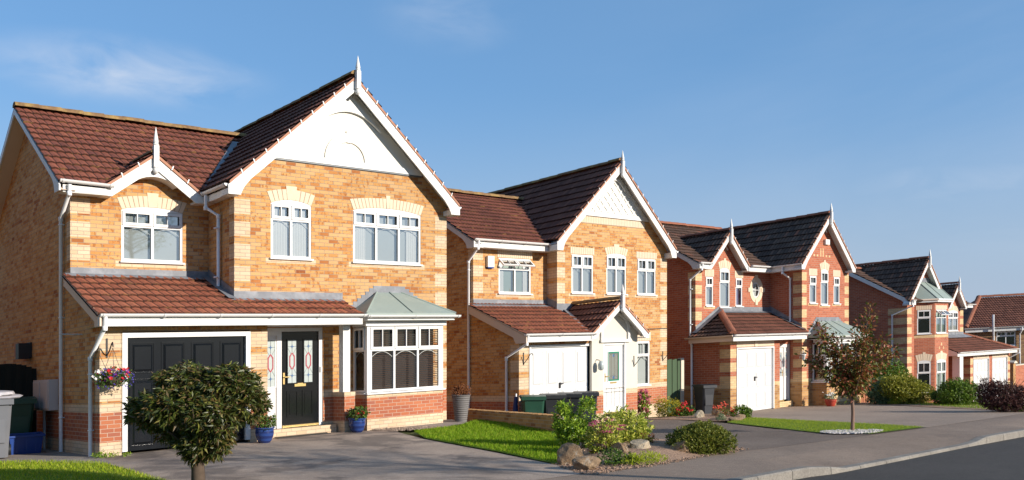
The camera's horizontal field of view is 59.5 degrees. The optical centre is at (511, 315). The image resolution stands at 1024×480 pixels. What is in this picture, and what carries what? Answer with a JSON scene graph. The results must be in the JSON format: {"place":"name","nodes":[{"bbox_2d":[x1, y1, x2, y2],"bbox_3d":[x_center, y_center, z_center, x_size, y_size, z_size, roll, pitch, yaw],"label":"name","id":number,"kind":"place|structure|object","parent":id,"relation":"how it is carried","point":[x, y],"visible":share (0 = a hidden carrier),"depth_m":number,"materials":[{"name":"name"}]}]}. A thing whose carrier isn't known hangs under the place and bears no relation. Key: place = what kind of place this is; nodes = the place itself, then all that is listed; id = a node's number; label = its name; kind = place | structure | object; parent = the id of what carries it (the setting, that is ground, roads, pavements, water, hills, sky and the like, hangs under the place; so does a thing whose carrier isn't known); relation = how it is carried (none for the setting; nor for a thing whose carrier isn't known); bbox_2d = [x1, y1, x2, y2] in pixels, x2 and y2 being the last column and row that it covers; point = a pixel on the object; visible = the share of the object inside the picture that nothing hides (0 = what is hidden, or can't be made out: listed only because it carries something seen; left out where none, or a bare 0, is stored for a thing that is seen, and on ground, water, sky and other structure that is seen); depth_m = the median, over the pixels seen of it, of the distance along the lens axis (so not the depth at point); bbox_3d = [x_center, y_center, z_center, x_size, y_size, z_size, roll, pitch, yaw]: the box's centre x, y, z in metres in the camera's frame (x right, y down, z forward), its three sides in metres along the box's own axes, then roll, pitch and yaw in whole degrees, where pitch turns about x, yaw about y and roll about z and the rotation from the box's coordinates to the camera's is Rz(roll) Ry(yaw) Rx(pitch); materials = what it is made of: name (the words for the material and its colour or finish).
{"place":"outdoors","nodes":[
{"label":"outdoors","id":0,"kind":"place"},
{"bbox_2d":[0,448,109,462],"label":"path","id":1,"kind":"structure","parent":0,"point":[47,454],"depth_m":16.04,"materials":[{"name":"grey concrete"}]},
{"bbox_2d":[0,390,22,457],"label":"wheelie bin","id":2,"kind":"object","parent":1,"relation":"on","point":[7,399],"visible":1,"depth_m":15.93,"materials":[{"name":"grey plastic"}]},
{"bbox_2d":[10,396,36,433],"bbox_3d":[-9.835,2.148,17.722,0.670,1.070,0.865,0,0,-36],"label":"wheelie bin","id":3,"kind":"object","parent":1,"relation":"on","point":[22,410],"visible":0.41,"depth_m":17.48,"materials":[{"name":"green plastic"}]},
{"bbox_2d":[9,432,45,454],"bbox_3d":[-9.319,2.455,17.137,0.642,0.365,0.451,0,0,-37],"label":"recycling box","id":4,"kind":"object","parent":1,"relation":"on","point":[26,443],"visible":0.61,"depth_m":17.01,"materials":[{"name":"blue plastic"}]},
{"bbox_2d":[0,459,168,479],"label":"lawn","id":5,"kind":"structure","parent":0,"point":[99,468],"depth_m":13.34,"materials":[{"name":"green plant"}]},
{"bbox_2d":[120,359,274,479],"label":"ornamental tree","id":6,"kind":"object","parent":5,"relation":"on","point":[194,413],"visible":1,"depth_m":11.06,"materials":[{"name":"green plant"}]},
{"bbox_2d":[75,430,580,479],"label":"driveway","id":7,"kind":"structure","parent":0,"point":[378,455],"depth_m":14.15,"materials":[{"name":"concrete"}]},
{"bbox_2d":[90,451,119,458],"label":"weed","id":8,"kind":"object","parent":7,"relation":"on","point":[99,454],"visible":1,"depth_m":15.62,"materials":[{"name":"green plant"}]},
{"bbox_2d":[254,413,276,442],"bbox_3d":[-4.806,2.184,17.431,0.470,0.598,0.498,0,0,-42],"label":"flower pot","id":9,"kind":"object","parent":7,"relation":"on","point":[264,431],"visible":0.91,"depth_m":17.31,"materials":[{"name":"blue ceramic"}]},
{"bbox_2d":[274,432,330,438],"bbox_3d":[-4.324,2.488,18.554,1.210,0.013,0.170,0,0,-42],"label":"drain grating","id":10,"kind":"object","parent":7,"relation":"on","point":[302,435],"visible":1,"depth_m":18.50,"materials":[{"name":"black metal"}]},
{"bbox_2d":[346,405,370,432],"bbox_3d":[-3.288,2.195,19.015,0.507,0.585,0.483,0,0,-42],"label":"flower pot","id":11,"kind":"object","parent":7,"relation":"on","point":[357,422],"visible":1,"depth_m":18.90,"materials":[{"name":"blue ceramic"}]},
{"bbox_2d":[406,420,464,426],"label":"path","id":12,"kind":"structure","parent":0,"point":[448,422],"depth_m":20.39,"materials":[{"name":"grey concrete"}]},
{"bbox_2d":[451,383,470,421],"bbox_3d":[-1.205,2.031,20.915,0.542,0.906,0.474,0,0,-42],"label":"tall planter","id":13,"kind":"object","parent":12,"relation":"on","point":[460,404],"visible":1,"depth_m":20.77,"materials":[{"name":"grey metal"}]},
{"bbox_2d":[113,414,780,472],"bbox_3d":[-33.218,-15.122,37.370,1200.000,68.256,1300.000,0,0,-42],"label":"ground","id":14,"kind":"structure","parent":0,"point":[411,432],"depth_m":18.92,"materials":[{"name":"brown soil"}]},
{"bbox_2d":[0,364,36,431],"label":"garden gate","id":15,"kind":"structure","parent":14,"relation":"on","point":[17,378],"depth_m":18.57,"materials":[{"name":"black wood"}]},
{"bbox_2d":[0,57,461,456],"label":"brick house","id":16,"kind":"structure","parent":14,"relation":"on","point":[294,253],"depth_m":18.79,"materials":[{"name":"orange brick"}]},
{"bbox_2d":[91,338,134,388],"bbox_3d":[-6.973,0.849,15.616,0.714,0.878,0.592,0,0,-42],"label":"hanging basket","id":17,"kind":"object","parent":16,"relation":"attached to","point":[108,377],"visible":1,"depth_m":15.52,"materials":[{"name":"multicoloured plant"}]},
{"bbox_2d":[120,207,184,264],"bbox_3d":[-7.275,-1.601,18.118,1.280,1.135,0.160,0,0,-42],"label":"window","id":18,"kind":"structure","parent":16,"relation":"in","point":[147,237],"depth_m":18.12,"materials":[{"name":"white plastic"}]},
{"bbox_2d":[128,336,244,450],"bbox_3d":[-6.095,1.431,16.859,2.250,2.043,0.100,0,0,-42],"label":"garage door","id":19,"kind":"structure","parent":16,"relation":"in","point":[146,356],"depth_m":16.56,"materials":[{"name":"grey paint"}]},
{"bbox_2d":[269,200,313,260],"bbox_3d":[-4.639,-1.778,18.789,0.990,1.255,0.160,0,0,-42],"label":"window","id":20,"kind":"structure","parent":16,"relation":"in","point":[290,220],"depth_m":18.79,"materials":[{"name":"white plastic"}]},
{"bbox_2d":[282,332,318,427],"bbox_3d":[-4.485,1.352,18.966,0.855,1.995,0.100,0,0,-42],"label":"front door","id":21,"kind":"structure","parent":16,"relation":"in","point":[299,349],"depth_m":18.96,"materials":[{"name":"black paint"}]},
{"bbox_2d":[353,327,364,392],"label":"window","id":22,"kind":"structure","parent":16,"relation":"in","point":[360,348],"depth_m":19.66,"materials":[{"name":"white plastic"}]},
{"bbox_2d":[352,208,422,265],"bbox_3d":[-2.838,-1.778,20.390,1.890,1.275,0.160,0,0,-42],"label":"window","id":23,"kind":"structure","parent":16,"relation":"in","point":[389,237],"depth_m":20.42,"materials":[{"name":"white plastic"}]},
{"bbox_2d":[363,326,439,391],"bbox_3d":[-2.443,0.963,20.081,1.900,1.449,0.297,0,0,-42],"label":"window","id":24,"kind":"structure","parent":16,"relation":"in","point":[401,357],"depth_m":20.12,"materials":[{"name":"white plastic"}]},
{"bbox_2d":[467,408,561,431],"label":"garden wall","id":25,"kind":"structure","parent":14,"relation":"on","point":[544,421],"depth_m":19.65,"materials":[{"name":"brown brick"}]},
{"bbox_2d":[447,151,678,421],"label":"brick house","id":26,"kind":"structure","parent":14,"relation":"on","point":[556,283],"depth_m":25.54,"materials":[{"name":"orange brick"}]},
{"bbox_2d":[498,258,534,294],"bbox_3d":[0.120,-1.086,25.258,1.280,1.029,0.313,0,0,-42],"label":"window","id":27,"kind":"structure","parent":26,"relation":"in","point":[514,274],"depth_m":25.32,"materials":[{"name":"white plastic"}]},
{"bbox_2d":[531,346,587,394],"bbox_3d":[1.270,1.902,23.941,2.190,2.113,0.100,0,0,-42],"label":"garage door","id":28,"kind":"structure","parent":26,"relation":"in","point":[553,369],"depth_m":23.92,"materials":[{"name":"white plastic"}]},
{"bbox_2d":[571,254,594,294],"bbox_3d":[2.067,-1.200,26.529,0.980,1.179,0.160,0,0,-42],"label":"window","id":29,"kind":"structure","parent":26,"relation":"in","point":[581,265],"depth_m":26.55,"materials":[{"name":"white plastic"}]},
{"bbox_2d":[604,345,623,413],"bbox_3d":[2.854,1.804,25.222,0.810,1.920,0.100,0,0,-42],"label":"front door","id":30,"kind":"structure","parent":26,"relation":"in","point":[613,354],"depth_m":25.22,"materials":[{"name":"white plastic"}]},
{"bbox_2d":[606,254,627,294],"bbox_3d":[3.188,-1.250,27.526,0.960,1.280,0.160,0,0,-42],"label":"window","id":31,"kind":"structure","parent":26,"relation":"in","point":[615,263],"depth_m":27.53,"materials":[{"name":"white plastic"}]},
{"bbox_2d":[637,341,651,386],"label":"window","id":32,"kind":"structure","parent":26,"relation":"in","point":[642,346],"depth_m":28.47,"materials":[{"name":"white plastic"}]},
{"bbox_2d":[637,258,657,295],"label":"window","id":33,"kind":"structure","parent":26,"relation":"in","point":[646,268],"depth_m":28.52,"materials":[{"name":"white plastic"}]},
{"bbox_2d":[637,388,651,417],"bbox_3d":[3.801,2.595,26.026,0.580,0.938,0.599,0,0,-42],"label":"hydrangea","id":34,"kind":"object","parent":14,"relation":"on","point":[645,401],"visible":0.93,"depth_m":25.97,"materials":[{"name":"pink plant"}]},
{"bbox_2d":[667,358,683,412],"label":"garden gate","id":35,"kind":"structure","parent":14,"relation":"on","point":[675,378],"depth_m":29.67,"materials":[{"name":"wood"}]},
{"bbox_2d":[660,203,865,412],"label":"brick house","id":36,"kind":"structure","parent":14,"relation":"on","point":[748,305],"depth_m":32.08,"materials":[{"name":"red brick"}]},
{"bbox_2d":[705,277,714,306],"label":"window","id":37,"kind":"structure","parent":36,"relation":"in","point":[709,280],"depth_m":31.05,"materials":[{"name":"white plastic"}]},
{"bbox_2d":[719,268,730,307],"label":"window","id":38,"kind":"structure","parent":36,"relation":"in","point":[724,275],"depth_m":31.67,"materials":[{"name":"white plastic"}]},
{"bbox_2d":[735,278,743,306],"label":"window","id":39,"kind":"structure","parent":36,"relation":"in","point":[738,280],"depth_m":32.24,"materials":[{"name":"white plastic"}]},
{"bbox_2d":[738,348,771,409],"bbox_3d":[8.223,2.180,30.389,2.130,2.103,0.100,0,0,-42],"label":"garage door","id":40,"kind":"structure","parent":36,"relation":"in","point":[754,365],"depth_m":30.42,"materials":[{"name":"white plastic"}]},
{"bbox_2d":[748,275,764,304],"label":"oval window","id":41,"kind":"structure","parent":36,"relation":"in","point":[755,281],"depth_m":32.86,"materials":[{"name":"beige stone"}]},
{"bbox_2d":[780,347,783,400],"bbox_3d":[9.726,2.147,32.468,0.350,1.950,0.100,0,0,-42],"label":"front door","id":42,"kind":"structure","parent":36,"relation":"in","point":[781,349],"depth_m":32.52,"materials":[{"name":"white plastic"}]},
{"bbox_2d":[809,276,817,303],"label":"window","id":43,"kind":"structure","parent":36,"relation":"in","point":[812,278],"depth_m":33.07,"materials":[{"name":"white plastic"}]},
{"bbox_2d":[812,342,824,380],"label":"window","id":44,"kind":"structure","parent":36,"relation":"in","point":[815,377],"depth_m":32.81,"materials":[{"name":"white plastic"}]},
{"bbox_2d":[820,269,829,305],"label":"window","id":45,"kind":"structure","parent":36,"relation":"in","point":[824,275],"depth_m":33.63,"materials":[{"name":"white plastic"}]},
{"bbox_2d":[833,277,840,304],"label":"window","id":46,"kind":"structure","parent":36,"relation":"in","point":[835,278],"depth_m":34.18,"materials":[{"name":"white plastic"}]},
{"bbox_2d":[828,341,853,378],"bbox_3d":[12.303,1.678,33.302,2.360,1.417,0.117,0,0,-42],"label":"window","id":47,"kind":"structure","parent":36,"relation":"in","point":[844,342],"depth_m":33.30,"materials":[{"name":"white plastic"}]},
{"bbox_2d":[861,371,899,402],"bbox_3d":[15.272,3.442,38.059,0.092,1.992,7.424,0,0,44],"label":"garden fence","id":48,"kind":"object","parent":14,"relation":"on","point":[863,399],"visible":0.03,"depth_m":37.42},
{"bbox_2d":[849,251,1020,402],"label":"brick house","id":49,"kind":"structure","parent":14,"relation":"on","point":[920,308],"depth_m":42.04,"materials":[{"name":"red brick"}]},
{"bbox_2d":[916,310,931,334],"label":"window","id":50,"kind":"structure","parent":49,"relation":"in","point":[923,316],"depth_m":41.46,"materials":[{"name":"white plastic"}]},
{"bbox_2d":[917,360,930,391],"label":"window","id":51,"kind":"structure","parent":49,"relation":"in","point":[923,367],"depth_m":41.45,"materials":[{"name":"white plastic"}]},
{"bbox_2d":[936,359,945,389],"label":"window","id":52,"kind":"structure","parent":49,"relation":"in","point":[941,363],"depth_m":41.85,"materials":[{"name":"white plastic"}]},
{"bbox_2d":[936,309,951,333],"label":"window","id":53,"kind":"structure","parent":49,"relation":"in","point":[940,314],"depth_m":41.85,"materials":[{"name":"white plastic"}]},
{"bbox_2d":[948,310,957,331],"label":"window","id":54,"kind":"structure","parent":49,"relation":"in","point":[952,319],"depth_m":47.23,"materials":[{"name":"white plastic"}]},
{"bbox_2d":[974,359,987,397],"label":"garage door","id":55,"kind":"structure","parent":49,"relation":"in","point":[980,365],"depth_m":45.87,"materials":[{"name":"white plastic"}]},
{"bbox_2d":[993,357,1005,383],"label":"garage door","id":56,"kind":"structure","parent":49,"relation":"in","point":[999,364],"depth_m":47.51,"materials":[{"name":"white plastic"}]},
{"bbox_2d":[963,293,1023,363],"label":"brick house","id":57,"kind":"structure","parent":14,"relation":"on","point":[994,318],"depth_m":52.95,"materials":[{"name":"red brick"}]},
{"bbox_2d":[996,331,1015,345],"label":"window","id":58,"kind":"structure","parent":57,"relation":"in","point":[1008,337],"depth_m":52.52,"materials":[{"name":"white plastic"}]},
{"bbox_2d":[1010,360,1023,391],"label":"garden wall","id":59,"kind":"structure","parent":14,"relation":"on","point":[1017,370],"depth_m":49.82,"materials":[{"name":"red brick"}]},
{"bbox_2d":[414,418,569,462],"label":"lawn","id":60,"kind":"structure","parent":0,"point":[494,443],"depth_m":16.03,"materials":[{"name":"green plant"}]},
{"bbox_2d":[0,0,1023,302],"label":"sky","id":61,"kind":"structure","parent":0,"point":[905,117],"materials":[{"name":"blue"}]},
{"bbox_2d":[555,433,748,473],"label":"mulch","id":62,"kind":"object","parent":0,"point":[617,468],"visible":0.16,"depth_m":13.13,"materials":[{"name":"brown wood"}]},
{"bbox_2d":[557,443,583,464],"bbox_3d":[0.881,2.106,13.460,0.420,0.390,0.227,0,0,1],"label":"boulder","id":63,"kind":"object","parent":62,"relation":"on","point":[567,453],"visible":0.72,"depth_m":13.37,"materials":[{"name":"stone"}]},
{"bbox_2d":[550,395,598,447],"bbox_3d":[1.079,1.889,15.639,0.794,1.008,0.790,0,0,-42],"label":"laurel shrub","id":64,"kind":"object","parent":62,"relation":"on","point":[566,427],"visible":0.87,"depth_m":15.54,"materials":[{"name":"green plant"}]},
{"bbox_2d":[572,456,600,469],"bbox_3d":[1.076,2.118,12.782,0.425,0.217,0.258,0,0,-16],"label":"boulder","id":65,"kind":"object","parent":62,"relation":"on","point":[586,462],"visible":0.94,"depth_m":12.72,"materials":[{"name":"stone"}]},
{"bbox_2d":[581,418,627,453],"bbox_3d":[1.496,1.990,14.495,0.759,0.646,0.701,0,0,7],"label":"stonecrop","id":66,"kind":"object","parent":62,"relation":"on","point":[606,435],"visible":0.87,"depth_m":14.43,"materials":[{"name":"green plant"}]},
{"bbox_2d":[597,446,640,465],"bbox_3d":[1.571,2.102,13.379,0.795,0.296,0.468,0,0,-25],"label":"euonymus","id":67,"kind":"object","parent":62,"relation":"on","point":[618,456],"visible":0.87,"depth_m":13.30,"materials":[{"name":"green plant"}]},
{"bbox_2d":[609,442,628,452],"bbox_3d":[1.714,2.178,14.256,0.341,0.328,0.226,0,0,25],"label":"boulder","id":68,"kind":"object","parent":62,"relation":"on","point":[623,447],"visible":0.5,"depth_m":14.16,"materials":[{"name":"stone"}]},
{"bbox_2d":[596,403,655,442],"bbox_3d":[1.967,1.974,15.544,1.064,0.906,0.926,0,0,0],"label":"variegated shrub","id":69,"kind":"object","parent":62,"relation":"on","point":[640,422],"visible":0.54,"depth_m":15.43,"materials":[{"name":"yellow plant"}]},
{"bbox_2d":[630,439,650,448],"bbox_3d":[2.105,2.200,14.629,0.348,0.340,0.294,0,0,-2],"label":"boulder","id":70,"kind":"object","parent":62,"relation":"on","point":[640,444],"visible":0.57,"depth_m":14.56,"materials":[{"name":"beige stone"}]},
{"bbox_2d":[620,449,667,464],"bbox_3d":[1.997,2.122,13.481,0.939,0.227,0.429,0,0,-42],"label":"heath","id":71,"kind":"object","parent":62,"relation":"on","point":[646,456],"visible":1,"depth_m":13.40,"materials":[{"name":"yellow plant"}]},
{"bbox_2d":[670,440,688,452],"bbox_3d":[2.739,2.195,14.681,0.206,0.308,0.328,0,0,-42],"label":"boulder","id":72,"kind":"object","parent":62,"relation":"on","point":[683,449],"visible":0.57,"depth_m":14.61,"materials":[{"name":"stone"}]},
{"bbox_2d":[664,419,738,455],"bbox_3d":[3.143,2.035,14.987,1.259,0.586,0.969,0,0,-17],"label":"rounded bush","id":73,"kind":"object","parent":62,"relation":"on","point":[701,437],"visible":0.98,"depth_m":14.76,"materials":[{"name":"green plant"}]},
{"bbox_2d":[648,414,748,420],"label":"soil","id":74,"kind":"structure","parent":0,"point":[707,417],"depth_m":24.84,"materials":[{"name":"brown soil"}]},
{"bbox_2d":[653,395,683,416],"bbox_3d":[4.679,2.679,26.350,1.086,0.721,0.859,0,0,-42],"label":"golden conifer","id":75,"kind":"object","parent":74,"relation":"on","point":[666,406],"visible":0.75,"depth_m":26.22,"materials":[{"name":"yellow plant"}]},
{"bbox_2d":[673,401,695,416],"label":"geranium","id":76,"kind":"object","parent":74,"relation":"on","point":[685,410],"visible":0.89,"depth_m":25.55,"materials":[{"name":"red plant"}]},
{"bbox_2d":[693,410,704,417],"bbox_3d":[5.181,2.768,24.807,0.308,0.294,0.275,0,0,-42],"label":"boulder","id":77,"kind":"object","parent":74,"relation":"on","point":[699,413],"visible":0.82,"depth_m":24.73,"materials":[{"name":"beige stone"}]},
{"bbox_2d":[715,412,725,420],"bbox_3d":[5.584,2.703,23.941,0.347,0.261,0.392,0,0,-3],"label":"fescue","id":78,"kind":"object","parent":74,"relation":"on","point":[721,416],"visible":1,"depth_m":23.95,"materials":[{"name":"green plant"}]},
{"bbox_2d":[712,401,730,414],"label":"geranium","id":79,"kind":"object","parent":74,"relation":"on","point":[725,405],"visible":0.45,"depth_m":26.29,"materials":[{"name":"red plant"}]},
{"bbox_2d":[730,404,752,417],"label":"green shrub","id":80,"kind":"object","parent":74,"relation":"on","point":[746,411],"visible":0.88,"depth_m":25.06,"materials":[{"name":"green plant"}]},
{"bbox_2d":[596,418,919,450],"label":"driveway","id":81,"kind":"structure","parent":0,"point":[752,438],"depth_m":18.92,"materials":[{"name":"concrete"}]},
{"bbox_2d":[513,394,517,411],"bbox_3d":[0.077,2.480,22.267,0.164,1.033,0.433,0,0,6],"label":"rolled parasol","id":82,"kind":"object","parent":81,"relation":"on","point":[515,405],"visible":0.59,"depth_m":22.32,"materials":[{"name":"blue fabric"}]},
{"bbox_2d":[519,395,545,413],"bbox_3d":[0.502,2.472,22.216,0.605,1.016,0.723,0,0,-6],"label":"wheelie bin","id":83,"kind":"object","parent":81,"relation":"on","point":[532,403],"visible":0.47,"depth_m":21.91,"materials":[{"name":"green plastic"}]},
{"bbox_2d":[539,393,566,413],"bbox_3d":[1.013,2.472,22.604,0.605,1.016,0.723,0,0,-7],"label":"wheelie bin","id":84,"kind":"object","parent":81,"relation":"on","point":[550,401],"visible":0.34,"depth_m":22.29,"materials":[{"name":"black plastic"}]},
{"bbox_2d":[557,392,581,418],"bbox_3d":[1.468,2.472,22.938,0.605,1.016,0.723,0,0,0],"label":"wheelie bin","id":85,"kind":"object","parent":81,"relation":"on","point":[574,397],"visible":0.38,"depth_m":22.63,"materials":[{"name":"black plastic"}]},
{"bbox_2d":[573,391,598,426],"bbox_3d":[1.903,2.472,23.260,0.605,1.016,0.723,0,0,-4],"label":"wheelie bin","id":86,"kind":"object","parent":81,"relation":"on","point":[595,394],"visible":0.33,"depth_m":22.96,"materials":[{"name":"grey plastic"}]},
{"bbox_2d":[539,414,1023,479],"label":"pavement","id":87,"kind":"structure","parent":0,"point":[843,451],"depth_m":14.74,"materials":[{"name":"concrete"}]},
{"bbox_2d":[728,417,921,433],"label":"lawn","id":88,"kind":"structure","parent":0,"point":[819,423],"depth_m":21.03,"materials":[{"name":"green plant"}]},
{"bbox_2d":[794,301,903,430],"bbox_3d":[7.338,1.143,19.169,2.140,2.927,1.381,0,0,-7],"label":"young tree","id":89,"kind":"object","parent":88,"relation":"on","point":[852,375],"visible":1,"depth_m":19.11,"materials":[{"name":"brown plant"}]},
{"bbox_2d":[670,403,1023,426],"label":"driveway","id":90,"kind":"structure","parent":0,"point":[919,416],"depth_m":26.10,"materials":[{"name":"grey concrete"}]},
{"bbox_2d":[692,384,716,413],"bbox_3d":[6.284,2.740,29.366,0.562,0.980,0.676,0,0,-27],"label":"wheelie bin","id":91,"kind":"object","parent":90,"relation":"on","point":[704,395],"visible":0.87,"depth_m":29.14,"materials":[{"name":"grey plastic"}]},
{"bbox_2d":[823,391,836,405],"bbox_3d":[11.331,2.955,31.949,0.578,0.604,0.473,0,0,-42],"label":"flower pot","id":92,"kind":"object","parent":90,"relation":"on","point":[830,402],"visible":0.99,"depth_m":31.86,"materials":[{"name":"red ceramic"}]},
{"bbox_2d":[796,437,1023,479],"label":"road","id":93,"kind":"structure","parent":0,"point":[1001,460],"depth_m":13.49,"materials":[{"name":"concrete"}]},
{"bbox_2d":[723,429,1023,479],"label":"kerb","id":94,"kind":"structure","parent":93,"relation":"on","point":[795,473],"depth_m":13.60,"materials":[{"name":"concrete"}]},
{"bbox_2d":[861,402,1010,410],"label":"soil","id":95,"kind":"structure","parent":0,"point":[937,405],"depth_m":30.32,"materials":[{"name":"brown soil"}]},
{"bbox_2d":[865,376,898,403],"bbox_3d":[13.614,2.794,32.861,1.335,1.144,1.142,0,0,8],"label":"evergreen shrub","id":96,"kind":"object","parent":95,"relation":"on","point":[874,397],"visible":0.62,"depth_m":32.62,"materials":[{"name":"green plant"}]},
{"bbox_2d":[871,359,911,392],"bbox_3d":[14.818,2.603,34.961,2.186,1.878,1.627,0,0,-42],"label":"round hedge","id":97,"kind":"object","parent":95,"relation":"on","point":[893,370],"visible":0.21,"depth_m":34.70,"materials":[{"name":"green plant"}]},
{"bbox_2d":[877,373,935,403],"bbox_3d":[14.294,2.706,32.621,2.157,1.238,1.528,0,0,-8],"label":"yellowing bush","id":98,"kind":"object","parent":95,"relation":"on","point":[913,390],"visible":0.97,"depth_m":32.27,"materials":[{"name":"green plant"}]},
{"bbox_2d":[929,388,949,403],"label":"dark shrub","id":99,"kind":"object","parent":95,"relation":"on","point":[933,397],"visible":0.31,"depth_m":31.78,"materials":[{"name":"green plant"}]},
{"bbox_2d":[935,377,981,404],"bbox_3d":[15.418,2.643,30.860,1.666,1.070,1.432,0,0,-42],"label":"dark green bush","id":100,"kind":"object","parent":95,"relation":"on","point":[960,391],"visible":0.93,"depth_m":30.64,"materials":[{"name":"green plant"}]},
{"bbox_2d":[908,402,1022,410],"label":"grass","id":101,"kind":"structure","parent":95,"relation":"on","point":[963,405],"depth_m":30.06,"materials":[{"name":"green plant"}]},
{"bbox_2d":[975,375,1023,411],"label":"barberry","id":102,"kind":"object","parent":95,"relation":"on","point":[1004,396],"visible":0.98,"depth_m":25.82,"materials":[{"name":"purple plant"}]},
{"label":"gravel","id":103,"kind":"structure","parent":0,"visible":0},
{"bbox_2d":[372,425,449,430],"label":"gravel","id":104,"kind":"structure","parent":103,"relation":"on","point":[409,428],"depth_m":19.38,"materials":[{"name":"grey gravel"}]},
{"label":"gravel","id":105,"kind":"structure","parent":0,"visible":0},
{"bbox_2d":[819,429,882,433],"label":"white stones","id":106,"kind":"object","parent":105,"relation":"on","point":[832,431],"visible":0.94,"depth_m":18.89,"materials":[{"name":"white gravel"}]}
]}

